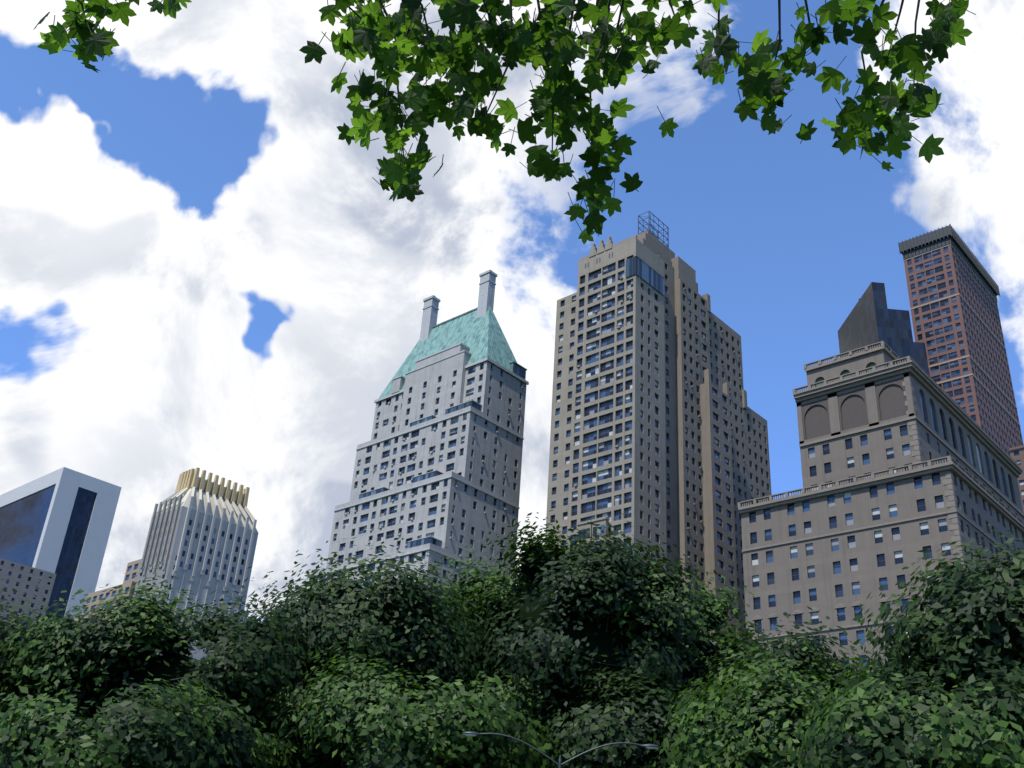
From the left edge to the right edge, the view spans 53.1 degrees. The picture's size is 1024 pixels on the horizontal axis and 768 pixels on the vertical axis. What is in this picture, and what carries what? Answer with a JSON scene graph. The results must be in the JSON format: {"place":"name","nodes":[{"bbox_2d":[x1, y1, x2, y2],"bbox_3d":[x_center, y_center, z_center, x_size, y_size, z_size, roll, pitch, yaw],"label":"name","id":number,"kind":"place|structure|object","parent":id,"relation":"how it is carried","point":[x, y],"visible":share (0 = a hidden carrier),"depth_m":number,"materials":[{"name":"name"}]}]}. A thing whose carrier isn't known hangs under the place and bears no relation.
{"place":"outdoors","nodes":[
{"label":"outdoors","id":0,"kind":"place"},
{"bbox_2d":[0,467,121,623],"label":"building","id":1,"kind":"structure","parent":0,"point":[58,522],"depth_m":567.04,"materials":[{"name":"stone"}]},
{"bbox_2d":[0,445,1023,644],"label":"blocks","id":2,"kind":"structure","parent":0,"point":[21,579],"depth_m":420.20,"materials":[{"name":"brick"}]},
{"bbox_2d":[0,0,1023,621],"label":"sky","id":3,"kind":"structure","parent":0,"point":[197,269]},
{"label":"ground","id":4,"kind":"structure","parent":0,"visible":0},
{"bbox_2d":[0,578,85,710],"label":"tree","id":5,"kind":"object","parent":4,"relation":"on","point":[5,706],"visible":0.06,"depth_m":49.23,"materials":[{"name":"green plant"}]},
{"bbox_2d":[0,599,131,722],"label":"tree","id":6,"kind":"object","parent":4,"relation":"on","point":[17,621],"visible":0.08,"depth_m":49.32,"materials":[{"name":"green plant"}]},
{"bbox_2d":[0,672,292,767],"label":"tree","id":7,"kind":"object","parent":4,"relation":"on","point":[162,730],"visible":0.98,"depth_m":39.71,"materials":[{"name":"green plant"}]},
{"bbox_2d":[43,467,257,663],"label":"skyscraper","id":8,"kind":"structure","parent":4,"relation":"on","point":[202,532],"depth_m":346.35,"materials":[{"name":"concrete"}]},
{"bbox_2d":[0,567,334,767],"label":"tree","id":9,"kind":"object","parent":4,"relation":"on","point":[131,643],"visible":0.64,"depth_m":48.86,"materials":[{"name":"green plant"}]},
{"bbox_2d":[78,685,352,767],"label":"tree","id":10,"kind":"object","parent":4,"relation":"on","point":[251,715],"visible":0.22,"depth_m":44.99,"materials":[{"name":"green plant"}]},
{"bbox_2d":[177,584,309,653],"bbox_3d":[-13.941,22.136,62.486,14.905,20.746,15.923,-19,-36,37],"label":"tree","id":11,"kind":"object","parent":4,"relation":"on","point":[216,632],"visible":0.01,"depth_m":62.46,"materials":[{"name":"green plant"}]},
{"bbox_2d":[257,657,410,738],"bbox_3d":[-10.367,21.208,54.214,13.889,15.151,13.659,-8,-30,22],"label":"tree","id":12,"kind":"object","parent":4,"relation":"on","point":[278,701],"visible":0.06,"depth_m":49.93,"materials":[{"name":"green plant"}]},
{"bbox_2d":[230,537,513,724],"bbox_3d":[-7.693,19.132,57.561,17.404,22.256,19.454,5,-28,-1],"label":"tree","id":13,"kind":"object","parent":4,"relation":"on","point":[394,618],"visible":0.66,"depth_m":54.49,"materials":[{"name":"green plant"}]},
{"bbox_2d":[247,642,570,767],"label":"tree","id":14,"kind":"object","parent":4,"relation":"on","point":[422,728],"visible":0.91,"depth_m":46.18,"materials":[{"name":"green plant"}]},
{"bbox_2d":[308,270,528,598],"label":"skyscraper","id":15,"kind":"structure","parent":4,"relation":"on","point":[438,464],"depth_m":248.07,"materials":[{"name":"stone"}]},
{"bbox_2d":[426,544,556,691],"bbox_3d":[-1.643,21.740,62.460,16.639,22.918,19.925,-19,-36,37],"label":"tree","id":16,"kind":"object","parent":4,"relation":"on","point":[518,588],"visible":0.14,"depth_m":62.63,"materials":[{"name":"green plant"}]},
{"bbox_2d":[33,0,975,243],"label":"overhanging plane tree","id":17,"kind":"object","parent":4,"relation":"on","point":[546,41],"visible":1,"depth_m":6.82,"materials":[{"name":"green plant"}]},
{"bbox_2d":[462,731,659,767],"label":"street lamp","id":18,"kind":"object","parent":4,"relation":"on","point":[559,763],"visible":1,"depth_m":40.94,"materials":[{"name":"grey metal"}]},
{"bbox_2d":[458,662,673,767],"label":"tree","id":19,"kind":"object","parent":4,"relation":"on","point":[513,691],"visible":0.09,"depth_m":53.03,"materials":[{"name":"green plant"}]},
{"bbox_2d":[450,510,717,722],"bbox_3d":[2.642,18.087,55.913,13.100,23.820,16.435,17,-31,-24],"label":"tree","id":20,"kind":"object","parent":4,"relation":"on","point":[553,634],"visible":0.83,"depth_m":54.18,"materials":[{"name":"green plant"}]},
{"bbox_2d":[496,653,739,767],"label":"tree","id":21,"kind":"object","parent":4,"relation":"on","point":[621,702],"visible":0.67,"depth_m":48.59,"materials":[{"name":"green plant"}]},
{"bbox_2d":[545,211,771,640],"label":"skyscraper","id":22,"kind":"structure","parent":4,"relation":"on","point":[659,426],"depth_m":226.82,"materials":[{"name":"beige concrete"}]},
{"bbox_2d":[594,559,833,696],"bbox_3d":[10.679,22.385,59.885,17.789,20.890,24.257,-19,-36,37],"label":"tree","id":23,"kind":"object","parent":4,"relation":"on","point":[714,610],"visible":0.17,"depth_m":55.86,"materials":[{"name":"green plant"}]},
{"bbox_2d":[645,657,843,715],"bbox_3d":[11.772,21.872,53.728,15.830,16.189,14.226,-19,-36,37],"label":"tree","id":24,"kind":"object","parent":4,"relation":"on","point":[704,687],"visible":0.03,"depth_m":52.69,"materials":[{"name":"green plant"}]},
{"bbox_2d":[650,636,887,767],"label":"tree","id":25,"kind":"object","parent":4,"relation":"on","point":[756,734],"visible":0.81,"depth_m":42.68,"materials":[{"name":"green plant"}]},
{"bbox_2d":[671,606,884,721],"bbox_3d":[14.363,21.724,55.158,17.084,18.165,17.823,-19,-36,37],"label":"tree","id":26,"kind":"object","parent":4,"relation":"on","point":[798,653],"visible":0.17,"depth_m":54.04,"materials":[{"name":"green plant"}]},
{"bbox_2d":[813,644,908,729],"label":"tree","id":27,"kind":"object","parent":4,"relation":"on","point":[840,677],"depth_m":46.49,"materials":[{"name":"green plant"}]},
{"bbox_2d":[738,341,1023,673],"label":"building","id":28,"kind":"structure","parent":4,"relation":"on","point":[902,462],"depth_m":175.25,"materials":[{"name":"stone"}]},
{"bbox_2d":[838,282,929,375],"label":"skyscraper","id":29,"kind":"structure","parent":4,"relation":"on","point":[871,318],"depth_m":352.44,"materials":[{"name":"black glass"}]},
{"bbox_2d":[787,642,1023,767],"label":"tree","id":30,"kind":"object","parent":4,"relation":"on","point":[927,724],"visible":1,"depth_m":33.46,"materials":[{"name":"green plant"}]},
{"bbox_2d":[847,524,1023,709],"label":"tree","id":31,"kind":"object","parent":4,"relation":"on","point":[969,620],"visible":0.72,"depth_m":38.69,"materials":[{"name":"green plant"}]},
{"bbox_2d":[881,606,1023,701],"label":"tree","id":32,"kind":"object","parent":4,"relation":"on","point":[1008,668],"visible":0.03,"depth_m":36.96,"materials":[{"name":"green plant"}]},
{"bbox_2d":[898,224,1023,456],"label":"skyscraper","id":33,"kind":"structure","parent":4,"relation":"on","point":[953,290],"depth_m":359.05,"materials":[{"name":"brick"}]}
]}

